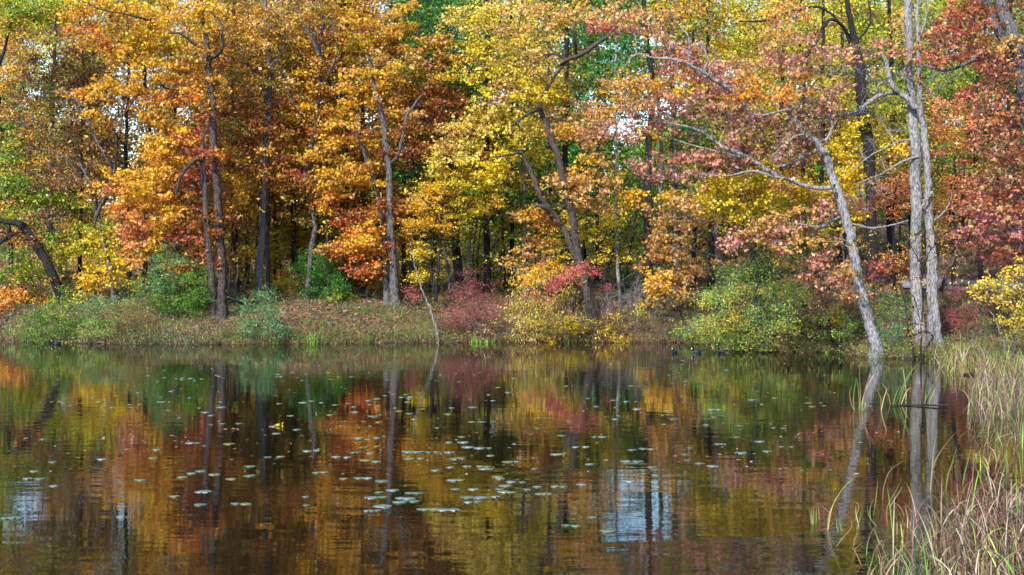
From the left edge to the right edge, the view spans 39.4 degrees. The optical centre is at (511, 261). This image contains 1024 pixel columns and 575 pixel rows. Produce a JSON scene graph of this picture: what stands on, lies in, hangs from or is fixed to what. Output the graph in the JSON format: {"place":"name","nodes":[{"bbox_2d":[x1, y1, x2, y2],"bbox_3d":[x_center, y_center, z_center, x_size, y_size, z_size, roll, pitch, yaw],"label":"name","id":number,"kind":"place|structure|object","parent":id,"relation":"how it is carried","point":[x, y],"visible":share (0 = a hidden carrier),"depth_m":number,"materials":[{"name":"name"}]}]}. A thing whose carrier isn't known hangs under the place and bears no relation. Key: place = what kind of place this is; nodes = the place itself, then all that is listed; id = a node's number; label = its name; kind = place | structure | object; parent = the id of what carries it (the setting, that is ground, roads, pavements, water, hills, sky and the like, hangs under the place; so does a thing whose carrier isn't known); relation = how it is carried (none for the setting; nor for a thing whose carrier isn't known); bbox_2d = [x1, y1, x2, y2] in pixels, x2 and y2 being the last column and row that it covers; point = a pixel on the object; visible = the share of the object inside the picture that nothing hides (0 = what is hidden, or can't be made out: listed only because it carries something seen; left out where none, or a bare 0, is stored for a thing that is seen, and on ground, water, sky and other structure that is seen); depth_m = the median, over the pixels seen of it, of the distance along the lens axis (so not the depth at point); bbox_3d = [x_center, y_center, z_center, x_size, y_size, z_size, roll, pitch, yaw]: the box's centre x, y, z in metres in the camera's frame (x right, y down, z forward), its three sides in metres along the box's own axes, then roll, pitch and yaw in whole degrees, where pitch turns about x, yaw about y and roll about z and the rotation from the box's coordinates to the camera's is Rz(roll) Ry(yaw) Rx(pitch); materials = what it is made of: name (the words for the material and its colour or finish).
{"place":"outdoors","nodes":[
{"label":"outdoors","id":0,"kind":"place"},
{"bbox_2d":[0,0,1021,203],"label":"sky","id":1,"kind":"structure","parent":0,"point":[118,74],"materials":[{"name":"white"}]},
{"bbox_2d":[0,339,1023,574],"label":"water","id":2,"kind":"structure","parent":0,"point":[110,515],"depth_m":23.17,"materials":[{"name":"black liquid"}]},
{"bbox_2d":[6,343,953,475],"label":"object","id":3,"kind":"object","parent":2,"relation":"on","point":[462,425],"depth_m":28.96,"materials":[{"name":"plant"}]},
{"bbox_2d":[852,484,959,574],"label":"sparse reeds","id":4,"kind":"object","parent":2,"relation":"in","point":[901,554],"visible":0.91,"depth_m":15.41,"materials":[{"name":"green plant"}]},
{"bbox_2d":[905,446,1023,574],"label":"straw reeds","id":5,"kind":"object","parent":2,"relation":"in","point":[945,561],"visible":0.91,"depth_m":15.87,"materials":[{"name":"beige plant"}]},
{"bbox_2d":[925,335,1023,380],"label":"green reeds","id":6,"kind":"object","parent":2,"relation":"in","point":[959,360],"visible":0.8,"depth_m":41.60,"materials":[{"name":"green plant"}]},
{"bbox_2d":[954,351,1023,419],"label":"straw reeds","id":7,"kind":"object","parent":2,"relation":"in","point":[1006,394],"visible":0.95,"depth_m":31.44,"materials":[{"name":"beige plant"}]},
{"bbox_2d":[966,399,1023,485],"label":"sparse reeds","id":8,"kind":"object","parent":2,"relation":"in","point":[1022,439],"visible":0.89,"depth_m":23.98,"materials":[{"name":"beige plant"}]},
{"bbox_2d":[0,175,1023,368],"bbox_3d":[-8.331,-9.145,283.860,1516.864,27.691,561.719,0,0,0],"label":"ground","id":9,"kind":"structure","parent":0,"point":[941,274],"depth_m":60.67,"materials":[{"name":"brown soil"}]},
{"bbox_2d":[0,1,74,288],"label":"tree","id":10,"kind":"object","parent":9,"relation":"on","point":[20,87],"visible":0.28,"depth_m":68.93,"materials":[{"name":"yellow plant"}]},
{"bbox_2d":[0,0,82,65],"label":"tree","id":11,"kind":"object","parent":9,"relation":"on","point":[23,10],"visible":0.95,"depth_m":59.19,"materials":[{"name":"yellow plant"}]},
{"bbox_2d":[0,7,129,302],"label":"oak tree","id":12,"kind":"object","parent":9,"relation":"on","point":[24,69],"visible":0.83,"depth_m":62.51,"materials":[{"name":"orange plant"}]},
{"bbox_2d":[8,283,122,342],"bbox_3d":[-18.151,2.123,57.793,5.442,2.626,4.777,0,0,0],"label":"shrub","id":13,"kind":"object","parent":9,"relation":"on","point":[40,334],"visible":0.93,"depth_m":57.00,"materials":[{"name":"green plant"}]},
{"bbox_2d":[0,110,150,316],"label":"oak tree","id":14,"kind":"object","parent":9,"relation":"on","point":[9,299],"visible":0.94,"depth_m":62.64,"materials":[{"name":"yellow plant"}]},
{"bbox_2d":[2,1,160,279],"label":"tree","id":15,"kind":"object","parent":9,"relation":"on","point":[39,110],"visible":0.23,"depth_m":80.68,"materials":[{"name":"yellow plant"}]},
{"bbox_2d":[20,0,187,296],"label":"tree","id":16,"kind":"object","parent":9,"relation":"on","point":[95,105],"visible":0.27,"depth_m":65.02,"materials":[{"name":"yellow plant"}]},
{"bbox_2d":[0,0,217,299],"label":"tree","id":17,"kind":"object","parent":9,"relation":"on","point":[125,163],"visible":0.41,"depth_m":62.41,"materials":[{"name":"orange plant"}]},
{"bbox_2d":[71,292,161,340],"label":"shrub","id":18,"kind":"object","parent":9,"relation":"on","point":[130,313],"visible":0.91,"depth_m":56.36,"materials":[{"name":"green plant"}]},
{"bbox_2d":[50,0,245,319],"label":"oak tree","id":19,"kind":"object","parent":9,"relation":"on","point":[201,172],"visible":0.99,"depth_m":58.83,"materials":[{"name":"orange plant"}]},
{"bbox_2d":[58,0,271,297],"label":"tree","id":20,"kind":"object","parent":9,"relation":"on","point":[134,135],"visible":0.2,"depth_m":64.09,"materials":[{"name":"orange plant"}]},
{"bbox_2d":[114,231,217,318],"bbox_3d":[-14.012,0.611,59.555,4.226,3.915,5.633,0,0,-38],"label":"shrub","id":21,"kind":"object","parent":9,"relation":"on","point":[198,287],"visible":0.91,"depth_m":58.86,"materials":[{"name":"green plant"}]},
{"bbox_2d":[83,0,293,291],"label":"tree","id":22,"kind":"object","parent":9,"relation":"on","point":[120,158],"visible":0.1,"depth_m":66.88,"materials":[{"name":"orange plant"}]},
{"bbox_2d":[119,0,282,270],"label":"tree","id":23,"kind":"object","parent":9,"relation":"on","point":[183,94],"visible":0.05,"depth_m":73.83,"materials":[{"name":"orange plant"}]},
{"bbox_2d":[202,231,281,289],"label":"sapling","id":24,"kind":"object","parent":9,"relation":"on","point":[243,274],"visible":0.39,"depth_m":67.03,"materials":[{"name":"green plant"}]},
{"bbox_2d":[140,0,352,286],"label":"tree","id":25,"kind":"object","parent":9,"relation":"on","point":[274,202],"visible":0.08,"depth_m":68.53,"materials":[{"name":"orange plant"}]},
{"bbox_2d":[175,0,327,287],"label":"tree","id":26,"kind":"object","parent":9,"relation":"on","point":[212,222],"visible":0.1,"depth_m":69.54,"materials":[{"name":"orange plant"}]},
{"bbox_2d":[152,0,358,292],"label":"tree","id":27,"kind":"object","parent":9,"relation":"on","point":[234,7],"visible":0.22,"depth_m":65.83,"materials":[{"name":"orange plant"}]},
{"bbox_2d":[209,0,302,303],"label":"oak tree","id":28,"kind":"object","parent":9,"relation":"on","point":[265,127],"visible":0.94,"depth_m":61.23,"materials":[{"name":"orange plant"}]},
{"bbox_2d":[224,283,299,343],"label":"shrub","id":29,"kind":"object","parent":9,"relation":"on","point":[271,322],"visible":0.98,"depth_m":55.95,"materials":[{"name":"green plant"}]},
{"bbox_2d":[245,216,305,289],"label":"sapling","id":30,"kind":"object","parent":9,"relation":"on","point":[273,256],"visible":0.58,"depth_m":67.42,"materials":[{"name":"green plant"}]},
{"bbox_2d":[190,0,376,297],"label":"tree","id":31,"kind":"object","parent":9,"relation":"on","point":[250,152],"visible":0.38,"depth_m":62.79,"materials":[{"name":"orange plant"}]},
{"bbox_2d":[263,265,317,295],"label":"shrub","id":32,"kind":"object","parent":9,"relation":"on","point":[281,283],"visible":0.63,"depth_m":64.56,"materials":[{"name":"green plant"}]},
{"bbox_2d":[209,0,374,274],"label":"tree","id":33,"kind":"object","parent":9,"relation":"on","point":[292,233],"visible":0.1,"depth_m":66.92,"materials":[{"name":"orange plant"}]},
{"bbox_2d":[270,215,314,281],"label":"sapling","id":34,"kind":"object","parent":9,"relation":"on","point":[301,241],"visible":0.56,"depth_m":68.08,"materials":[{"name":"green plant"}]},
{"bbox_2d":[254,0,353,300],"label":"oak tree","id":35,"kind":"object","parent":9,"relation":"on","point":[303,116],"visible":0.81,"depth_m":62.26,"materials":[{"name":"orange plant"}]},
{"bbox_2d":[200,0,407,295],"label":"tree","id":36,"kind":"object","parent":9,"relation":"on","point":[334,98],"visible":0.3,"depth_m":64.78,"materials":[{"name":"orange plant"}]},
{"bbox_2d":[281,241,382,301],"bbox_3d":[-8.011,0.545,63.614,4.457,3.019,5.160,0,0,0],"label":"shrub","id":37,"kind":"object","parent":9,"relation":"on","point":[316,272],"visible":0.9,"depth_m":62.35,"materials":[{"name":"green plant"}]},
{"bbox_2d":[236,0,434,300],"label":"tree","id":38,"kind":"object","parent":9,"relation":"on","point":[340,56],"visible":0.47,"depth_m":62.81,"materials":[{"name":"orange plant"}]},
{"bbox_2d":[286,0,435,294],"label":"tree","id":39,"kind":"object","parent":9,"relation":"on","point":[362,161],"visible":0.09,"depth_m":67.94,"materials":[{"name":"orange plant"}]},
{"bbox_2d":[294,0,473,307],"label":"oak tree","id":40,"kind":"object","parent":9,"relation":"on","point":[359,245],"visible":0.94,"depth_m":61.52,"materials":[{"name":"orange plant"}]},
{"bbox_2d":[347,0,473,290],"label":"tree","id":41,"kind":"object","parent":9,"relation":"on","point":[403,269],"visible":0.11,"depth_m":68.65,"materials":[{"name":"orange plant"}]},
{"bbox_2d":[337,0,508,301],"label":"tree","id":42,"kind":"object","parent":9,"relation":"on","point":[398,43],"visible":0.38,"depth_m":63.44,"materials":[{"name":"orange plant"}]},
{"bbox_2d":[350,0,517,280],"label":"tree","id":43,"kind":"object","parent":9,"relation":"on","point":[431,138],"visible":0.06,"depth_m":70.16,"materials":[{"name":"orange plant"}]},
{"bbox_2d":[398,219,476,292],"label":"sapling","id":44,"kind":"object","parent":9,"relation":"on","point":[427,266],"visible":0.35,"depth_m":67.99,"materials":[{"name":"yellow plant"}]},
{"bbox_2d":[348,0,530,294],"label":"tree","id":45,"kind":"object","parent":9,"relation":"on","point":[457,252],"visible":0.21,"depth_m":66.08,"materials":[{"name":"yellow plant"}]},
{"bbox_2d":[389,154,516,301],"bbox_3d":[-2.481,-1.493,60.718,5.393,6.333,4.900,0,0,-19],"label":"maple tree","id":46,"kind":"object","parent":9,"relation":"on","point":[431,222],"visible":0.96,"depth_m":60.08,"materials":[{"name":"yellow plant"}]},
{"bbox_2d":[0,327,911,358],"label":"shore sedge","id":47,"kind":"object","parent":9,"relation":"on","point":[361,341],"visible":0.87,"depth_m":56.21,"materials":[{"name":"green plant"}]},
{"bbox_2d":[359,0,563,296],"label":"tree","id":48,"kind":"object","parent":9,"relation":"on","point":[487,267],"visible":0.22,"depth_m":65.08,"materials":[{"name":"yellow plant"}]},
{"bbox_2d":[427,262,508,335],"bbox_3d":[-1.698,1.627,57.799,3.625,3.280,4.561,0,0,0],"label":"shrub","id":49,"kind":"object","parent":9,"relation":"on","point":[470,314],"visible":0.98,"depth_m":57.41,"materials":[{"name":"red plant"}]},
{"bbox_2d":[439,220,522,285],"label":"sapling","id":50,"kind":"object","parent":9,"relation":"on","point":[477,250],"visible":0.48,"depth_m":74.53,"materials":[{"name":"yellow plant"}]},
{"bbox_2d":[399,0,607,300],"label":"tree","id":51,"kind":"object","parent":9,"relation":"on","point":[569,92],"visible":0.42,"depth_m":62.64,"materials":[{"name":"yellow plant"}]},
{"bbox_2d":[0,0,1023,251],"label":"distant woods","id":52,"kind":"object","parent":9,"relation":"on","point":[626,150],"visible":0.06,"depth_m":118.08,"materials":[{"name":"green plant"}]},
{"bbox_2d":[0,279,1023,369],"bbox_3d":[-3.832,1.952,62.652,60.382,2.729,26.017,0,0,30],"label":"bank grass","id":53,"kind":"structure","parent":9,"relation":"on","point":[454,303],"depth_m":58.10,"materials":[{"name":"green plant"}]},
{"bbox_2d":[438,0,602,288],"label":"tree","id":54,"kind":"object","parent":9,"relation":"on","point":[505,140],"visible":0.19,"depth_m":67.73,"materials":[{"name":"yellow plant"}]},
{"bbox_2d":[475,257,582,343],"bbox_3d":[0.788,1.629,56.467,3.950,3.692,3.222,0,0,22],"label":"shrub","id":55,"kind":"object","parent":9,"relation":"on","point":[532,321],"visible":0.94,"depth_m":56.23,"materials":[{"name":"yellow plant"}]},
{"bbox_2d":[415,0,650,324],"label":"oak tree","id":56,"kind":"object","parent":9,"relation":"on","point":[579,187],"visible":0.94,"depth_m":59.27,"materials":[{"name":"yellow plant"}]},
{"bbox_2d":[492,207,579,289],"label":"sapling","id":57,"kind":"object","parent":9,"relation":"on","point":[531,233],"visible":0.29,"depth_m":68.75,"materials":[{"name":"yellow plant"}]},
{"bbox_2d":[493,0,624,286],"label":"tree","id":58,"kind":"object","parent":9,"relation":"on","point":[561,105],"visible":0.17,"depth_m":75.73,"materials":[{"name":"yellow plant"}]},
{"bbox_2d":[518,252,613,345],"bbox_3d":[2.124,1.649,54.901,3.811,4.074,2.274,0,0,0],"label":"small tree","id":59,"kind":"object","parent":9,"relation":"on","point":[561,280],"visible":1,"depth_m":54.68,"materials":[{"name":"red plant"}]},
{"bbox_2d":[464,0,697,296],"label":"tree","id":60,"kind":"object","parent":9,"relation":"on","point":[565,149],"visible":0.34,"depth_m":65.41,"materials":[{"name":"yellow plant"}]},
{"bbox_2d":[529,189,635,313],"bbox_3d":[3.042,-0.400,60.991,5.034,5.518,5.380,0,0,-22],"label":"maple tree","id":61,"kind":"object","parent":9,"relation":"on","point":[607,225],"visible":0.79,"depth_m":60.39,"materials":[{"name":"yellow plant"}]},
{"bbox_2d":[535,299,649,342],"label":"shrub","id":62,"kind":"object","parent":9,"relation":"on","point":[575,324],"visible":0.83,"depth_m":57.14,"materials":[{"name":"yellow plant"}]},
{"bbox_2d":[521,0,697,282],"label":"tree","id":63,"kind":"object","parent":9,"relation":"on","point":[596,278],"visible":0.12,"depth_m":77.19,"materials":[{"name":"yellow plant"}]},
{"bbox_2d":[576,233,653,282],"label":"sapling","id":64,"kind":"object","parent":9,"relation":"on","point":[631,262],"visible":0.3,"depth_m":79.58,"materials":[{"name":"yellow plant"}]},
{"bbox_2d":[613,24,620,308],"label":"sapling","id":65,"kind":"object","parent":9,"relation":"on","point":[616,246],"visible":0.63,"depth_m":61.21,"materials":[{"name":"grey plant"}]},
{"bbox_2d":[522,0,744,312],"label":"tree","id":66,"kind":"object","parent":9,"relation":"on","point":[637,59],"visible":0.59,"depth_m":60.50,"materials":[{"name":"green plant"}]},
{"bbox_2d":[576,271,692,317],"bbox_3d":[5.177,1.345,60.093,5.042,2.102,2.489,0,0,0],"label":"bare bush","id":67,"kind":"object","parent":9,"relation":"on","point":[631,299],"visible":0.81,"depth_m":59.95,"materials":[{"name":"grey plant"}]},
{"bbox_2d":[573,296,696,335],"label":"bare bush","id":68,"kind":"object","parent":9,"relation":"on","point":[633,325],"visible":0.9,"depth_m":57.89,"materials":[{"name":"brown plant"}]},
{"bbox_2d":[603,217,692,292],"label":"sapling","id":69,"kind":"object","parent":9,"relation":"on","point":[635,245],"visible":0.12,"depth_m":69.06,"materials":[{"name":"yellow plant"}]},
{"bbox_2d":[569,0,736,271],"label":"tree","id":70,"kind":"object","parent":9,"relation":"on","point":[661,189],"visible":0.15,"depth_m":70.42,"materials":[{"name":"yellow plant"}]},
{"bbox_2d":[633,182,739,307],"bbox_3d":[7.152,-0.656,58.434,4.419,5.195,5.330,0,0,0],"label":"oak tree","id":71,"kind":"object","parent":9,"relation":"on","point":[661,282],"visible":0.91,"depth_m":57.89,"materials":[{"name":"yellow plant"}]},
{"bbox_2d":[612,0,784,294],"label":"tree","id":72,"kind":"object","parent":9,"relation":"on","point":[674,142],"visible":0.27,"depth_m":65.35,"materials":[{"name":"yellow plant"}]},
{"bbox_2d":[607,0,796,286],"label":"tree","id":73,"kind":"object","parent":9,"relation":"on","point":[695,229],"visible":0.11,"depth_m":73.85,"materials":[{"name":"yellow plant"}]},
{"bbox_2d":[613,0,805,289],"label":"tree","id":74,"kind":"object","parent":9,"relation":"on","point":[716,18],"visible":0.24,"depth_m":68.49,"materials":[{"name":"yellow plant"}]},
{"bbox_2d":[696,222,766,281],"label":"sapling","id":75,"kind":"object","parent":9,"relation":"on","point":[726,257],"visible":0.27,"depth_m":76.88,"materials":[{"name":"orange plant"}]},
{"bbox_2d":[569,0,908,357],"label":"oak tree","id":76,"kind":"object","parent":9,"relation":"on","point":[745,153],"visible":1,"depth_m":48.03,"materials":[{"name":"pink plant"}]},
{"bbox_2d":[665,231,846,352],"bbox_3d":[8.953,1.371,50.960,6.809,5.042,5.472,0,0,0],"label":"shrub","id":77,"kind":"object","parent":9,"relation":"on","point":[730,323],"visible":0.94,"depth_m":50.38,"materials":[{"name":"green plant"}]},
{"bbox_2d":[687,58,834,340],"bbox_3d":[8.549,-2.146,50.095,5.426,10.580,4.913,0,0,0],"label":"maple tree","id":78,"kind":"object","parent":9,"relation":"on","point":[720,184],"visible":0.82,"depth_m":49.05,"materials":[{"name":"yellow plant"}]},
{"bbox_2d":[686,0,864,280],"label":"tree","id":79,"kind":"object","parent":9,"relation":"on","point":[772,81],"visible":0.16,"depth_m":72.12,"materials":[{"name":"yellow plant"}]},
{"bbox_2d":[752,299,847,347],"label":"shrub","id":80,"kind":"object","parent":9,"relation":"on","point":[815,336],"visible":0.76,"depth_m":50.28,"materials":[{"name":"green plant"}]},
{"bbox_2d":[718,0,904,280],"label":"tree","id":81,"kind":"object","parent":9,"relation":"on","point":[816,174],"visible":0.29,"depth_m":66.96,"materials":[{"name":"yellow plant"}]},
{"bbox_2d":[726,0,926,271],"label":"tree","id":82,"kind":"object","parent":9,"relation":"on","point":[816,86],"visible":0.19,"depth_m":68.71,"materials":[{"name":"yellow plant"}]},
{"bbox_2d":[738,0,921,277],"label":"maple tree","id":83,"kind":"object","parent":9,"relation":"on","point":[862,124],"visible":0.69,"depth_m":59.62,"materials":[{"name":"yellow plant"}]},
{"bbox_2d":[790,274,877,335],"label":"shrub","id":84,"kind":"object","parent":9,"relation":"on","point":[828,306],"visible":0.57,"depth_m":52.64,"materials":[{"name":"green plant"}]},
{"bbox_2d":[734,0,937,286],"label":"tree","id":85,"kind":"object","parent":9,"relation":"on","point":[823,3],"visible":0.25,"depth_m":63.97,"materials":[{"name":"yellow plant"}]},
{"bbox_2d":[848,162,923,295],"bbox_3d":[14.256,-1.254,54.984,2.832,5.071,4.695,0,0,27],"label":"maple tree","id":86,"kind":"object","parent":9,"relation":"on","point":[900,187],"visible":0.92,"depth_m":53.88,"materials":[{"name":"red plant"}]},
{"bbox_2d":[827,0,958,346],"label":"oak tree","id":87,"kind":"object","parent":9,"relation":"on","point":[932,277],"visible":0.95,"depth_m":49.58,"materials":[{"name":"grey plant"}]},
{"bbox_2d":[868,284,918,349],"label":"shrub","id":88,"kind":"object","parent":9,"relation":"on","point":[897,334],"visible":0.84,"depth_m":48.94,"materials":[{"name":"green plant"}]},
{"bbox_2d":[816,0,972,276],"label":"tree","id":89,"kind":"object","parent":9,"relation":"on","point":[859,24],"visible":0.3,"depth_m":65.40,"materials":[{"name":"yellow plant"}]},
{"bbox_2d":[863,245,925,331],"bbox_3d":[13.960,0.950,52.184,2.318,3.234,4.696,0,0,0],"label":"shrub","id":90,"kind":"object","parent":9,"relation":"on","point":[877,265],"visible":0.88,"depth_m":52.12,"materials":[{"name":"red plant"}]},
{"bbox_2d":[847,228,963,360],"bbox_3d":[12.746,1.179,46.231,4.061,4.567,2.036,0,0,0],"label":"sapling","id":91,"kind":"object","parent":9,"relation":"on","point":[900,286],"visible":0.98,"depth_m":46.41,"materials":[{"name":"red plant"}]},
{"bbox_2d":[834,0,998,251],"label":"tree","id":92,"kind":"object","parent":9,"relation":"on","point":[909,217],"visible":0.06,"depth_m":76.26,"materials":[{"name":"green plant"}]},
{"bbox_2d":[875,0,1023,244],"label":"tree","id":93,"kind":"object","parent":9,"relation":"on","point":[923,49],"visible":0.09,"depth_m":77.54,"materials":[{"name":"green plant"}]},
{"bbox_2d":[902,0,1009,296],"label":"tree","id":94,"kind":"object","parent":9,"relation":"on","point":[946,161],"visible":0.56,"depth_m":56.82,"materials":[{"name":"green plant"}]},
{"bbox_2d":[925,293,986,336],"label":"shrub","id":95,"kind":"object","parent":9,"relation":"on","point":[955,312],"visible":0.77,"depth_m":51.82,"materials":[{"name":"red plant"}]},
{"bbox_2d":[922,85,998,283],"bbox_3d":[17.294,-3.079,55.860,3.105,7.891,6.142,0,0,24],"label":"maple tree","id":96,"kind":"object","parent":9,"relation":"on","point":[953,181],"visible":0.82,"depth_m":54.89,"materials":[{"name":"orange plant"}]},
{"bbox_2d":[900,0,1023,270],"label":"oak tree","id":97,"kind":"object","parent":9,"relation":"on","point":[1009,46],"visible":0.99,"depth_m":45.79,"materials":[{"name":"red plant"}]},
{"bbox_2d":[907,1,1023,257],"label":"tree","id":98,"kind":"object","parent":9,"relation":"on","point":[958,224],"visible":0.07,"depth_m":68.91,"materials":[{"name":"orange plant"}]},
{"bbox_2d":[913,0,1023,260],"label":"tree","id":99,"kind":"object","parent":9,"relation":"on","point":[1011,88],"visible":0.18,"depth_m":65.19,"materials":[{"name":"orange plant"}]},
{"bbox_2d":[937,276,1006,321],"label":"shrub","id":100,"kind":"object","parent":9,"relation":"on","point":[953,290],"visible":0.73,"depth_m":52.34,"materials":[{"name":"red plant"}]},
{"bbox_2d":[950,253,1023,359],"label":"shrub","id":101,"kind":"object","parent":9,"relation":"on","point":[992,283],"visible":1,"depth_m":42.01,"materials":[{"name":"yellow plant"}]},
{"bbox_2d":[8,288,1021,359],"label":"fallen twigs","id":102,"kind":"object","parent":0,"point":[570,310],"depth_m":58.52,"materials":[{"name":"brown wood"}]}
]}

